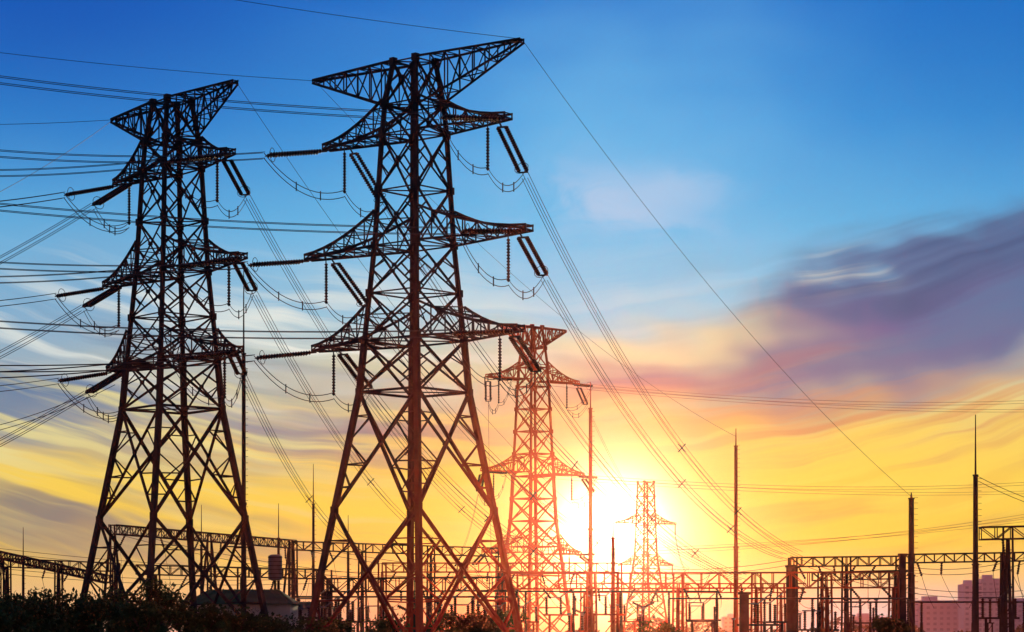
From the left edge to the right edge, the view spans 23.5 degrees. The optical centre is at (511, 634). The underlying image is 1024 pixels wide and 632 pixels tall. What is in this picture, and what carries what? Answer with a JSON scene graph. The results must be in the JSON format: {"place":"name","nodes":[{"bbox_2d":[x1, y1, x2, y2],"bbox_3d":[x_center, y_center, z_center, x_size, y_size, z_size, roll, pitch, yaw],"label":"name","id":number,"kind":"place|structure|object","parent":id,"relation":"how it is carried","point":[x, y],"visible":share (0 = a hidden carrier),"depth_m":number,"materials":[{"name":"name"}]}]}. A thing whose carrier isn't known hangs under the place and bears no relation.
{"place":"outdoors","nodes":[
{"label":"outdoors","id":0,"kind":"place"},
{"bbox_2d":[197,604,297,626],"bbox_3d":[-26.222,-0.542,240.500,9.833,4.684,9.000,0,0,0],"label":"walls","id":1,"kind":"structure","parent":0,"point":[283,610],"depth_m":236.00,"materials":[{"name":"grey"}]},
{"bbox_2d":[188,589,301,604],"bbox_3d":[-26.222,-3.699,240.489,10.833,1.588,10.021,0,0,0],"label":"roof","id":2,"kind":"structure","parent":1,"relation":"on","point":[275,596],"depth_m":238.07,"materials":[{"name":"grey"}]},
{"bbox_2d":[298,607,302,629],"bbox_3d":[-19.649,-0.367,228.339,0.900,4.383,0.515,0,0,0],"label":"post insulator","id":3,"kind":"object","parent":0,"point":[300,610],"visible":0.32,"depth_m":228.18,"materials":[{"name":"ceramic"}]},
{"bbox_2d":[298,609,327,627],"bbox_3d":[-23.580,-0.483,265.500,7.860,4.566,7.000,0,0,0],"label":"walls","id":4,"kind":"structure","parent":0,"point":[304,611],"depth_m":262.00,"materials":[{"name":"grey"}]},
{"bbox_2d":[300,601,333,608],"bbox_3d":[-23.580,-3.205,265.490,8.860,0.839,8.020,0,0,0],"label":"roof","id":5,"kind":"structure","parent":4,"relation":"on","point":[304,604],"depth_m":263.78,"materials":[{"name":"grey"}]},
{"bbox_2d":[348,609,352,630],"bbox_3d":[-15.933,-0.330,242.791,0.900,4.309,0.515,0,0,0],"label":"post insulator","id":6,"kind":"object","parent":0,"point":[350,614],"visible":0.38,"depth_m":242.65,"materials":[{"name":"ceramic"}]},
{"bbox_2d":[0,0,1023,631],"label":"sky","id":7,"kind":"structure","parent":0,"point":[846,177],"materials":[{"name":"blue"}]},
{"bbox_2d":[721,614,749,631],"bbox_3d":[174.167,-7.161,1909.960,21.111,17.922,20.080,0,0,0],"label":"tower block","id":8,"kind":"structure","parent":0,"point":[726,623],"depth_m":1900.00,"materials":[{"name":"concrete"}]},
{"bbox_2d":[725,618,749,631],"bbox_3d":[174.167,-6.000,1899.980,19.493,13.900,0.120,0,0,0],"label":"windows","id":9,"kind":"structure","parent":8,"relation":"in","point":[725,618],"depth_m":1899.83,"materials":[{"name":"orange glass"}]},
{"bbox_2d":[852,613,879,631],"bbox_3d":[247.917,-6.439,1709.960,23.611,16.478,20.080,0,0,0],"label":"tower block","id":10,"kind":"structure","parent":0,"point":[865,617],"depth_m":1700.00,"materials":[{"name":"concrete"}]},
{"bbox_2d":[915,596,957,631],"bbox_3d":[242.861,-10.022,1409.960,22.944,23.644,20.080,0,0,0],"label":"tower block","id":11,"kind":"structure","parent":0,"point":[940,617],"depth_m":1400.00,"materials":[{"name":"concrete"}]},
{"bbox_2d":[920,606,956,630],"bbox_3d":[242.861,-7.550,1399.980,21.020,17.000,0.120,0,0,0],"label":"windows","id":12,"kind":"structure","parent":11,"relation":"in","point":[928,607],"depth_m":1399.82,"materials":[{"name":"glass"}]},
{"bbox_2d":[958,580,982,631],"bbox_3d":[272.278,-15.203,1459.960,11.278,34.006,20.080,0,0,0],"label":"tower block","id":13,"kind":"structure","parent":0,"point":[964,614],"depth_m":1450.00,"materials":[{"name":"concrete"}]},
{"bbox_2d":[966,586,980,630],"bbox_3d":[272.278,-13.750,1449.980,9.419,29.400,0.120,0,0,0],"label":"windows","id":14,"kind":"structure","parent":13,"relation":"in","point":[967,587],"depth_m":1449.91,"materials":[{"name":"glass"}]},
{"bbox_2d":[979,575,999,631],"bbox_3d":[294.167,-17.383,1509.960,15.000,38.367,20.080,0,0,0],"label":"tower block","id":15,"kind":"structure","parent":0,"point":[987,581],"depth_m":1500.00,"materials":[{"name":"concrete"}]},
{"bbox_2d":[983,583,998,630],"bbox_3d":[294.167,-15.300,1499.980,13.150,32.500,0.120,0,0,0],"label":"windows","id":16,"kind":"structure","parent":15,"relation":"in","point":[996,624],"depth_m":1499.96,"materials":[{"name":"glass"}]},
{"bbox_2d":[1008,598,1023,631],"bbox_3d":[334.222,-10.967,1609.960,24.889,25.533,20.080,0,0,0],"label":"tower block","id":17,"kind":"structure","parent":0,"point":[1019,613],"depth_m":1600.00,"materials":[{"name":"concrete"}]},
{"bbox_2d":[1008,605,1020,630],"bbox_3d":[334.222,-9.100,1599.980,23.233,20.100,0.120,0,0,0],"label":"windows","id":18,"kind":"structure","parent":17,"relation":"in","point":[1019,620],"depth_m":1599.82,"materials":[{"name":"glass"}]},
{"label":"ground","id":19,"kind":"structure","parent":0,"visible":0},
{"bbox_2d":[21,530,25,600],"bbox_3d":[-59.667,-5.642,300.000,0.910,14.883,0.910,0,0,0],"label":"lightning mast","id":20,"kind":"object","parent":19,"relation":"on","point":[23,580],"visible":0.47,"depth_m":299.86,"materials":[{"name":"metal"}]},
{"bbox_2d":[0,590,55,631],"bbox_3d":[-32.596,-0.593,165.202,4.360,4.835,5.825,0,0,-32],"label":"tree","id":21,"kind":"object","parent":19,"relation":"on","point":[35,612],"visible":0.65,"depth_m":164.28,"materials":[{"name":"green plant"}]},
{"bbox_2d":[3,586,88,631],"bbox_3d":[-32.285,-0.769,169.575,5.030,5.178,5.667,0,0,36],"label":"tree","id":22,"kind":"object","parent":19,"relation":"on","point":[56,624],"visible":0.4,"depth_m":169.47,"materials":[{"name":"black plant"}]},
{"bbox_2d":[0,551,111,596],"bbox_3d":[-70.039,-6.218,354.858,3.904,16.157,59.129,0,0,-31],"label":"substation gantry","id":23,"kind":"object","parent":19,"relation":"on","point":[98,579],"visible":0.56,"depth_m":349.77,"materials":[{"name":"metal"}]},
{"bbox_2d":[0,558,120,631],"bbox_3d":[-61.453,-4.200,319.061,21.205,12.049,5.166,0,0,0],"label":"substation gantry","id":24,"kind":"object","parent":19,"relation":"on","point":[58,588],"visible":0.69,"depth_m":319.52,"materials":[{"name":"metal"}]},
{"bbox_2d":[62,596,119,631],"bbox_3d":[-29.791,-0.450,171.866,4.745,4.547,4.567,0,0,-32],"label":"tree","id":25,"kind":"object","parent":19,"relation":"on","point":[90,618],"visible":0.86,"depth_m":170.81,"materials":[{"name":"green plant"}]},
{"bbox_2d":[74,578,164,631],"bbox_3d":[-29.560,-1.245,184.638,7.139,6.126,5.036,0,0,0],"label":"tree","id":26,"kind":"object","parent":19,"relation":"on","point":[90,598],"visible":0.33,"depth_m":184.69,"materials":[{"name":"green plant"}]},
{"bbox_2d":[101,598,178,631],"bbox_3d":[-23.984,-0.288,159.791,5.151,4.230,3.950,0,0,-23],"label":"tree","id":27,"kind":"object","parent":19,"relation":"on","point":[149,617],"visible":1,"depth_m":159.49,"materials":[{"name":"black plant"}]},
{"bbox_2d":[54,79,268,631],"bbox_3d":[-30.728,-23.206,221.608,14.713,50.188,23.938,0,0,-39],"label":"transmission tower","id":28,"kind":"structure","parent":19,"relation":"on","point":[143,173],"depth_m":220.91,"materials":[{"name":"metal"}]},
{"bbox_2d":[0,82,608,551],"bbox_3d":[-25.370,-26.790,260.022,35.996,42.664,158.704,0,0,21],"label":"power line","id":29,"kind":"object","parent":28,"relation":"attached to","point":[460,510],"visible":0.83,"depth_m":221.26,"materials":[{"name":"metal"}]},
{"bbox_2d":[138,581,205,631],"bbox_3d":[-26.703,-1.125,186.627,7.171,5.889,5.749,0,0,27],"label":"tree","id":30,"kind":"object","parent":19,"relation":"on","point":[167,600],"visible":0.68,"depth_m":185.35,"materials":[{"name":"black plant"}]},
{"bbox_2d":[103,524,296,597],"bbox_3d":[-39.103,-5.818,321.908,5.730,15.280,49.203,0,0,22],"label":"substation gantry","id":31,"kind":"object","parent":19,"relation":"on","point":[207,560],"visible":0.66,"depth_m":320.86,"materials":[{"name":"metal"}]},
{"bbox_2d":[200,505,203,593],"bbox_3d":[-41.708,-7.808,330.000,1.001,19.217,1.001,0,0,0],"label":"lightning mast","id":32,"kind":"object","parent":19,"relation":"on","point":[201,552],"visible":0.22,"depth_m":329.86,"materials":[{"name":"metal"}]},
{"bbox_2d":[180,602,234,631],"bbox_3d":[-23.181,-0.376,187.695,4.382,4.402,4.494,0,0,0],"label":"tree","id":33,"kind":"object","parent":19,"relation":"on","point":[218,626],"visible":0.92,"depth_m":187.19,"materials":[{"name":"green plant"}]},
{"bbox_2d":[135,564,332,613],"bbox_3d":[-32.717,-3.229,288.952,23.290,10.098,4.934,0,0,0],"label":"substation gantry","id":34,"kind":"object","parent":19,"relation":"on","point":[237,576],"visible":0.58,"depth_m":289.47,"materials":[{"name":"metal"}]},
{"bbox_2d":[209,605,274,631],"bbox_3d":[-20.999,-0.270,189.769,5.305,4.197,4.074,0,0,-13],"label":"tree","id":35,"kind":"object","parent":19,"relation":"on","point":[237,623],"visible":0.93,"depth_m":189.17,"materials":[{"name":"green plant"}]},
{"bbox_2d":[241,270,247,624],"bbox_3d":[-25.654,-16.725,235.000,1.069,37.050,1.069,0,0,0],"label":"lightning mast","id":36,"kind":"object","parent":19,"relation":"on","point":[243,550],"visible":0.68,"depth_m":234.83,"materials":[{"name":"metal"}]},
{"bbox_2d":[268,554,281,588],"bbox_3d":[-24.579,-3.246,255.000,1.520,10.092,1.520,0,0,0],"label":"line trap","id":37,"kind":"object","parent":19,"relation":"on","point":[274,568],"visible":0.74,"depth_m":254.41,"materials":[{"name":"grey metal"}]},
{"bbox_2d":[250,612,307,631],"bbox_3d":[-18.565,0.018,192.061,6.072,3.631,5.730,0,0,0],"label":"tree","id":38,"kind":"object","parent":19,"relation":"on","point":[279,625],"visible":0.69,"depth_m":191.87,"materials":[{"name":"green plant"}]},
{"bbox_2d":[277,503,280,589],"bbox_3d":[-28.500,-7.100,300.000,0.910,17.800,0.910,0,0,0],"label":"lightning mast","id":39,"kind":"object","parent":19,"relation":"on","point":[278,553],"visible":0.25,"depth_m":299.90,"materials":[{"name":"metal"}]},
{"bbox_2d":[311,464,315,594],"bbox_3d":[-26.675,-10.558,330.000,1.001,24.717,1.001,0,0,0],"label":"lightning mast","id":40,"kind":"object","parent":19,"relation":"on","point":[313,535],"visible":0.61,"depth_m":329.85,"materials":[{"name":"metal"}]},
{"bbox_2d":[296,588,331,628],"bbox_3d":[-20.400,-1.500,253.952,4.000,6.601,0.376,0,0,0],"label":"disconnect switch","id":41,"kind":"object","parent":19,"relation":"on","point":[329,607],"visible":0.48,"depth_m":253.87,"materials":[{"name":"metal"}]},
{"bbox_2d":[306,598,341,620],"bbox_3d":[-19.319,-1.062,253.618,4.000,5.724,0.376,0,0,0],"label":"disconnect switch","id":42,"kind":"object","parent":19,"relation":"on","point":[324,610],"visible":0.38,"depth_m":253.55,"materials":[{"name":"metal"}]},
{"bbox_2d":[294,613,355,631],"bbox_3d":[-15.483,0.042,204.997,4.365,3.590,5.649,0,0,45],"label":"tree","id":43,"kind":"object","parent":19,"relation":"on","point":[338,625],"visible":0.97,"depth_m":204.39,"materials":[{"name":"green plant"}]},
{"bbox_2d":[316,589,356,630],"bbox_3d":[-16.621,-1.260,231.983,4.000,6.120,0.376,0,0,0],"label":"disconnect switch","id":44,"kind":"object","parent":19,"relation":"on","point":[352,609],"visible":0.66,"depth_m":231.88,"materials":[{"name":"metal"}]},
{"bbox_2d":[333,598,362,631],"bbox_3d":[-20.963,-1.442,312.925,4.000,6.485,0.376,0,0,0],"label":"disconnect switch","id":45,"kind":"object","parent":19,"relation":"on","point":[357,623],"visible":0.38,"depth_m":312.84,"materials":[{"name":"metal"}]},
{"bbox_2d":[346,524,350,629],"bbox_3d":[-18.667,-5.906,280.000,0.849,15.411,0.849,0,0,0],"label":"lightning mast","id":46,"kind":"object","parent":19,"relation":"on","point":[348,606],"visible":0.55,"depth_m":279.86,"materials":[{"name":"metal"}]},
{"bbox_2d":[365,605,393,628],"bbox_3d":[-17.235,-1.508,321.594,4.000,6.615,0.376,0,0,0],"label":"disconnect switch","id":47,"kind":"object","parent":19,"relation":"on","point":[367,606],"visible":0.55,"depth_m":321.52,"materials":[{"name":"metal"}]},
{"bbox_2d":[359,613,413,631],"bbox_3d":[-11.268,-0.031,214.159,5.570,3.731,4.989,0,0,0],"label":"tree","id":48,"kind":"object","parent":19,"relation":"on","point":[383,625],"visible":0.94,"depth_m":213.69,"materials":[{"name":"green plant"}]},
{"bbox_2d":[247,37,547,631],"bbox_3d":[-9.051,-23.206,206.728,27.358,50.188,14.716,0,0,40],"label":"transmission tower","id":49,"kind":"structure","parent":19,"relation":"on","point":[413,483],"depth_m":205.42,"materials":[{"name":"metal"}]},
{"bbox_2d":[0,0,906,579],"bbox_3d":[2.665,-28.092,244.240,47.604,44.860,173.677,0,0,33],"label":"power line","id":50,"kind":"object","parent":49,"relation":"attached to","point":[372,308],"visible":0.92,"depth_m":205.65,"materials":[{"name":"metal"}]},
{"bbox_2d":[289,541,506,631],"bbox_3d":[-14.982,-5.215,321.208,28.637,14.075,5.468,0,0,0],"label":"substation gantry","id":51,"kind":"object","parent":19,"relation":"on","point":[362,552],"visible":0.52,"depth_m":321.69,"materials":[{"name":"metal"}]},
{"bbox_2d":[321,576,506,631],"bbox_3d":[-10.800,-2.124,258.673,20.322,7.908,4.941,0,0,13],"label":"substation gantry","id":52,"kind":"object","parent":19,"relation":"on","point":[328,593],"visible":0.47,"depth_m":259.99,"materials":[{"name":"metal"}]},
{"bbox_2d":[436,587,473,631],"bbox_3d":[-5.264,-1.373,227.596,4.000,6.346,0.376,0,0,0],"label":"disconnect switch","id":53,"kind":"object","parent":19,"relation":"on","point":[455,604],"visible":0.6,"depth_m":227.50,"materials":[{"name":"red metal"}]},
{"bbox_2d":[423,609,493,631],"bbox_3d":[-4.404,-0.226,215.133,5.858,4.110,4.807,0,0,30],"label":"tree","id":54,"kind":"object","parent":19,"relation":"on","point":[464,624],"visible":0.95,"depth_m":213.87,"materials":[{"name":"green plant"}]},
{"bbox_2d":[449,596,485,614],"bbox_3d":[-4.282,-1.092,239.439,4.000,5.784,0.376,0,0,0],"label":"disconnect switch","id":55,"kind":"object","parent":19,"relation":"on","point":[466,605],"visible":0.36,"depth_m":239.37,"materials":[{"name":"red metal"}]},
{"bbox_2d":[486,602,510,624],"bbox_3d":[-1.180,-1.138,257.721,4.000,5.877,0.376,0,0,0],"label":"disconnect switch","id":56,"kind":"object","parent":19,"relation":"on","point":[500,606],"visible":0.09,"depth_m":257.67,"materials":[{"name":"red metal"}]},
{"bbox_2d":[469,608,529,631],"bbox_3d":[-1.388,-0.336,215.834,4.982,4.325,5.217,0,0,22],"label":"tree","id":57,"kind":"object","parent":19,"relation":"on","point":[487,619],"visible":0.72,"depth_m":215.21,"materials":[{"name":"green plant"}]},
{"bbox_2d":[377,562,622,626],"bbox_3d":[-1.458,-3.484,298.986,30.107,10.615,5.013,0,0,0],"label":"substation gantry","id":58,"kind":"object","parent":19,"relation":"on","point":[496,571],"visible":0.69,"depth_m":299.47,"materials":[{"name":"red metal"}]},
{"bbox_2d":[509,598,538,631],"bbox_3d":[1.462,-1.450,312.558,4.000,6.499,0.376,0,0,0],"label":"disconnect switch","id":59,"kind":"object","parent":19,"relation":"on","point":[533,624],"visible":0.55,"depth_m":312.44,"materials":[{"name":"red metal"}]},
{"bbox_2d":[472,324,597,631],"bbox_3d":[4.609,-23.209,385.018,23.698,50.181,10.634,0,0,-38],"label":"transmission tower","id":60,"kind":"structure","parent":19,"relation":"on","point":[535,476],"depth_m":383.50,"materials":[{"name":"red metal"}]},
{"bbox_2d":[425,378,1023,586],"bbox_3d":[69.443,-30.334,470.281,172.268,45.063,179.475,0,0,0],"label":"power line","id":61,"kind":"object","parent":60,"relation":"attached to","point":[767,485],"visible":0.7,"depth_m":424.68,"materials":[{"name":"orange metal"}]},
{"bbox_2d":[543,592,577,631],"bbox_3d":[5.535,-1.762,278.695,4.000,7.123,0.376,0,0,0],"label":"disconnect switch","id":62,"kind":"object","parent":19,"relation":"on","point":[550,615],"visible":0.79,"depth_m":278.60,"materials":[{"name":"red metal"}]},
{"bbox_2d":[565,613,572,631],"bbox_3d":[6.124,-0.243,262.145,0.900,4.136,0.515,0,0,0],"label":"post insulator","id":63,"kind":"object","parent":19,"relation":"on","point":[569,621],"visible":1,"depth_m":262.01,"materials":[{"name":"red ceramic"}]},
{"bbox_2d":[572,608,585,631],"bbox_3d":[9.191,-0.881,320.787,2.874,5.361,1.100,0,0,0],"label":"circuit breaker","id":64,"kind":"object","parent":19,"relation":"on","point":[582,620],"visible":0.73,"depth_m":320.61,"materials":[{"name":"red metal"}]},
{"bbox_2d":[588,382,594,630],"bbox_3d":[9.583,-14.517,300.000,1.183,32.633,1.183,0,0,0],"label":"lightning mast","id":65,"kind":"object","parent":19,"relation":"on","point":[590,550],"visible":0.8,"depth_m":299.81,"materials":[{"name":"red metal"}]},
{"bbox_2d":[588,585,624,631],"bbox_3d":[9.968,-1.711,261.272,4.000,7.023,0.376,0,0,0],"label":"disconnect switch","id":66,"kind":"object","parent":19,"relation":"on","point":[617,615],"visible":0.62,"depth_m":261.18,"materials":[{"name":"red metal"}]},
{"bbox_2d":[610,514,616,631],"bbox_3d":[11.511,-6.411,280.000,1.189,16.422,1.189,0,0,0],"label":"lightning mast","id":67,"kind":"object","parent":19,"relation":"on","point":[613,617],"visible":0.88,"depth_m":279.80,"materials":[{"name":"red metal"}]},
{"bbox_2d":[608,596,638,631],"bbox_3d":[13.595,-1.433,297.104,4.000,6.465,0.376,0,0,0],"label":"disconnect switch","id":68,"kind":"object","parent":19,"relation":"on","point":[624,612],"visible":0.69,"depth_m":297.01,"materials":[{"name":"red metal"}]},
{"bbox_2d":[637,614,642,629],"bbox_3d":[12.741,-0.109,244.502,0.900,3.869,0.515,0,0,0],"label":"post insulator","id":69,"kind":"object","parent":19,"relation":"on","point":[639,617],"visible":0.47,"depth_m":244.38,"materials":[{"name":"red ceramic"}]},
{"bbox_2d":[632,601,653,630],"bbox_3d":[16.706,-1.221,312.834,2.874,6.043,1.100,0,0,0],"label":"circuit breaker","id":70,"kind":"object","parent":19,"relation":"on","point":[642,610],"visible":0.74,"depth_m":312.68,"materials":[{"name":"red metal"}]},
{"bbox_2d":[615,480,675,631],"bbox_3d":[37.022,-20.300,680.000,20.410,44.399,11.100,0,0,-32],"label":"transmission tower","id":71,"kind":"structure","parent":19,"relation":"on","point":[647,539],"depth_m":679.25,"materials":[{"name":"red metal"}]},
{"bbox_2d":[633,619,681,631],"bbox_3d":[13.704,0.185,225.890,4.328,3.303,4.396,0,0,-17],"label":"tree","id":72,"kind":"object","parent":19,"relation":"on","point":[667,627],"visible":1,"depth_m":226.15,"materials":[{"name":"green plant"}]},
{"bbox_2d":[293,590,1023,631],"bbox_3d":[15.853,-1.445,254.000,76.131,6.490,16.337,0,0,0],"label":"busbar","id":73,"kind":"object","parent":19,"relation":"on","point":[860,602],"visible":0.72,"depth_m":257.86,"materials":[{"name":"brown metal"}]},
{"bbox_2d":[559,583,805,631],"bbox_3d":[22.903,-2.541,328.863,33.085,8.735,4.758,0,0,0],"label":"substation gantry","id":74,"kind":"object","parent":19,"relation":"on","point":[780,612],"visible":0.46,"depth_m":329.42,"materials":[{"name":"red metal"}]},
{"bbox_2d":[616,534,709,604],"bbox_3d":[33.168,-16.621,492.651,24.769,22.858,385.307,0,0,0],"label":"power line","id":75,"kind":"object","parent":74,"relation":"attached to","point":[667,579],"visible":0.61,"depth_m":440.33,"materials":[{"name":"orange metal"}]},
{"bbox_2d":[687,599,715,631],"bbox_3d":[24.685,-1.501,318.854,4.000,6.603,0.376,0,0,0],"label":"disconnect switch","id":76,"kind":"object","parent":19,"relation":"on","point":[714,611],"visible":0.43,"depth_m":318.76,"materials":[{"name":"metal"}]},
{"bbox_2d":[505,571,899,631],"bbox_3d":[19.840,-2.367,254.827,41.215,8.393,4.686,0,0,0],"label":"substation gantry","id":77,"kind":"object","parent":19,"relation":"on","point":[892,609],"visible":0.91,"depth_m":255.53,"materials":[{"name":"red metal"}]},
{"bbox_2d":[686,593,720,631],"bbox_3d":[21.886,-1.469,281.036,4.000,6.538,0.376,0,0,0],"label":"disconnect switch","id":78,"kind":"object","parent":19,"relation":"on","point":[703,615],"visible":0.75,"depth_m":280.91,"materials":[{"name":"metal"}]},
{"bbox_2d":[400,615,1021,631],"bbox_3d":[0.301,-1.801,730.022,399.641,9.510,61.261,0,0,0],"label":"tree belt","id":79,"kind":"object","parent":19,"relation":"on","point":[838,622],"visible":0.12,"depth_m":718.71,"materials":[{"name":"plant"}]},
{"bbox_2d":[731,618,735,631],"bbox_3d":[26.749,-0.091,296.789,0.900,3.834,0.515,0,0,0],"label":"post insulator","id":80,"kind":"object","parent":19,"relation":"on","point":[733,623],"visible":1,"depth_m":296.66,"materials":[{"name":"ceramic"}]},
{"bbox_2d":[733,432,739,631],"bbox_3d":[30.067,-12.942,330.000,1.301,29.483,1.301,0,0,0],"label":"lightning mast","id":81,"kind":"object","parent":19,"relation":"on","point":[736,561],"visible":0.81,"depth_m":329.78,"materials":[{"name":"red metal"}]},
{"bbox_2d":[737,592,778,631],"bbox_3d":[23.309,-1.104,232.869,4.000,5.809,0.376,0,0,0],"label":"disconnect switch","id":82,"kind":"object","parent":19,"relation":"on","point":[774,617],"visible":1,"depth_m":232.76,"materials":[{"name":"metal"}]},
{"bbox_2d":[753,593,789,631],"bbox_3d":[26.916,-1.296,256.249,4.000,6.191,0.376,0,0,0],"label":"disconnect switch","id":83,"kind":"object","parent":19,"relation":"on","point":[781,622],"visible":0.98,"depth_m":256.14,"materials":[{"name":"metal"}]},
{"bbox_2d":[792,559,798,631],"bbox_3d":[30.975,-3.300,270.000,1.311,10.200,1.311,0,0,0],"label":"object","id":84,"kind":"object","parent":19,"relation":"on","point":[794,616],"visible":0.77,"depth_m":269.77,"materials":[{"name":"metal"}]},
{"bbox_2d":[798,613,802,631],"bbox_3d":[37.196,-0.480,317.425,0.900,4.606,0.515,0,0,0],"label":"post insulator","id":85,"kind":"object","parent":19,"relation":"on","point":[799,614],"visible":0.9,"depth_m":317.29,"materials":[{"name":"ceramic"}]},
{"bbox_2d":[801,606,838,631],"bbox_3d":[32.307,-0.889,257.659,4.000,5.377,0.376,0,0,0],"label":"disconnect switch","id":86,"kind":"object","parent":19,"relation":"on","point":[819,619],"visible":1,"depth_m":257.53,"materials":[{"name":"metal"}]},
{"bbox_2d":[788,555,898,631],"bbox_3d":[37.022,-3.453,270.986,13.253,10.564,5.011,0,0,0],"label":"substation gantry","id":87,"kind":"object","parent":19,"relation":"on","point":[846,612],"visible":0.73,"depth_m":271.84,"materials":[{"name":"metal"}]},
{"bbox_2d":[0,379,1023,597],"bbox_3d":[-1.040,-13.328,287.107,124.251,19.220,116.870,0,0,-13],"label":"power line","id":88,"kind":"object","parent":87,"relation":"attached to","point":[451,568],"visible":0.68,"depth_m":299.48,"materials":[{"name":"metal"}]},
{"bbox_2d":[852,615,856,631],"bbox_3d":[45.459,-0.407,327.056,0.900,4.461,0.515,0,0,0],"label":"post insulator","id":89,"kind":"object","parent":19,"relation":"on","point":[853,618],"visible":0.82,"depth_m":326.91,"materials":[{"name":"ceramic"}]},
{"bbox_2d":[811,570,907,631],"bbox_3d":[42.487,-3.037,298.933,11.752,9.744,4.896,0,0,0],"label":"substation gantry","id":90,"kind":"object","parent":19,"relation":"on","point":[838,579],"visible":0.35,"depth_m":299.56,"materials":[{"name":"metal"}]},
{"bbox_2d":[849,599,874,631],"bbox_3d":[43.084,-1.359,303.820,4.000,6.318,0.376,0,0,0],"label":"disconnect switch","id":91,"kind":"object","parent":19,"relation":"on","point":[873,611],"visible":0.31,"depth_m":303.71,"materials":[{"name":"metal"}]},
{"bbox_2d":[873,599,878,631],"bbox_3d":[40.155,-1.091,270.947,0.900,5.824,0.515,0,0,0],"label":"post insulator","id":92,"kind":"object","parent":19,"relation":"on","point":[876,612],"visible":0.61,"depth_m":270.83,"materials":[{"name":"ceramic"}]},
{"bbox_2d":[871,613,911,631],"bbox_3d":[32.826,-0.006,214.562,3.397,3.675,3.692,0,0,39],"label":"tree","id":93,"kind":"object","parent":19,"relation":"on","point":[884,624],"visible":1,"depth_m":213.84,"materials":[{"name":"green plant"}]},
{"bbox_2d":[907,492,917,631],"bbox_3d":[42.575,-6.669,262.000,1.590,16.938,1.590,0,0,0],"label":"lightning mast","id":94,"kind":"object","parent":19,"relation":"on","point":[911,584],"visible":0.99,"depth_m":261.72,"materials":[{"name":"metal"}]},
{"bbox_2d":[906,552,1023,631],"bbox_3d":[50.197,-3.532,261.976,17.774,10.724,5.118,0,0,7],"label":"substation gantry","id":95,"kind":"object","parent":19,"relation":"on","point":[964,561],"visible":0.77,"depth_m":262.72,"materials":[{"name":"metal"}]},
{"bbox_2d":[972,415,981,631],"bbox_3d":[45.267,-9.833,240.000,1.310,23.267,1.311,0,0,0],"label":"lightning mast","id":96,"kind":"object","parent":19,"relation":"on","point":[975,596],"visible":1,"depth_m":239.79,"materials":[{"name":"metal"}]},
{"bbox_2d":[987,598,993,631],"bbox_3d":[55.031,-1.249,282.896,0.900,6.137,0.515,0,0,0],"label":"post insulator","id":97,"kind":"object","parent":19,"relation":"on","point":[990,615],"visible":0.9,"depth_m":282.80,"materials":[{"name":"ceramic"}]},
{"bbox_2d":[979,588,1019,631],"bbox_3d":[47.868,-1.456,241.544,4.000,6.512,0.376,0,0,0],"label":"disconnect switch","id":98,"kind":"object","parent":19,"relation":"on","point":[998,610],"visible":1,"depth_m":241.42,"materials":[{"name":"metal"}]},
{"bbox_2d":[979,525,1023,631],"bbox_3d":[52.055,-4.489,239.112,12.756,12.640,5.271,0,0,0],"label":"substation gantry","id":99,"kind":"object","parent":19,"relation":"on","point":[1007,605],"visible":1,"depth_m":239.89,"materials":[{"name":"metal"}]},
{"bbox_3d":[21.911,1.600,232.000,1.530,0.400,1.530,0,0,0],"label":"footing","id":100,"kind":"object","parent":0,"visible":0},
{"bbox_2d":[737,592,750,631],"bbox_3d":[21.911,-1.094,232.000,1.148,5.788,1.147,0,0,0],"label":"shaft","id":101,"kind":"object","parent":100,"relation":"on","point":[743,611],"visible":1,"depth_m":231.57,"materials":[{"name":"metal"}]},
{"bbox_3d":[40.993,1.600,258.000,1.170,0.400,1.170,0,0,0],"label":"footing","id":102,"kind":"object","parent":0,"visible":0},
{"bbox_2d":[898,553,906,626],"bbox_3d":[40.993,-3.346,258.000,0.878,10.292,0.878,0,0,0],"label":"shaft","id":103,"kind":"object","parent":102,"relation":"on","point":[902,575],"visible":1,"depth_m":257.68,"materials":[{"name":"metal"}]},
{"bbox_3d":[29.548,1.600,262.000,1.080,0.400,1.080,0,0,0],"label":"footing","id":104,"kind":"object","parent":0,"visible":0},
{"bbox_2d":[785,565,792,631],"bbox_3d":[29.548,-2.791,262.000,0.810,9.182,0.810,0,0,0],"label":"shaft","id":105,"kind":"object","parent":104,"relation":"on","point":[789,603],"visible":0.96,"depth_m":261.70,"materials":[{"name":"metal"}]}
]}

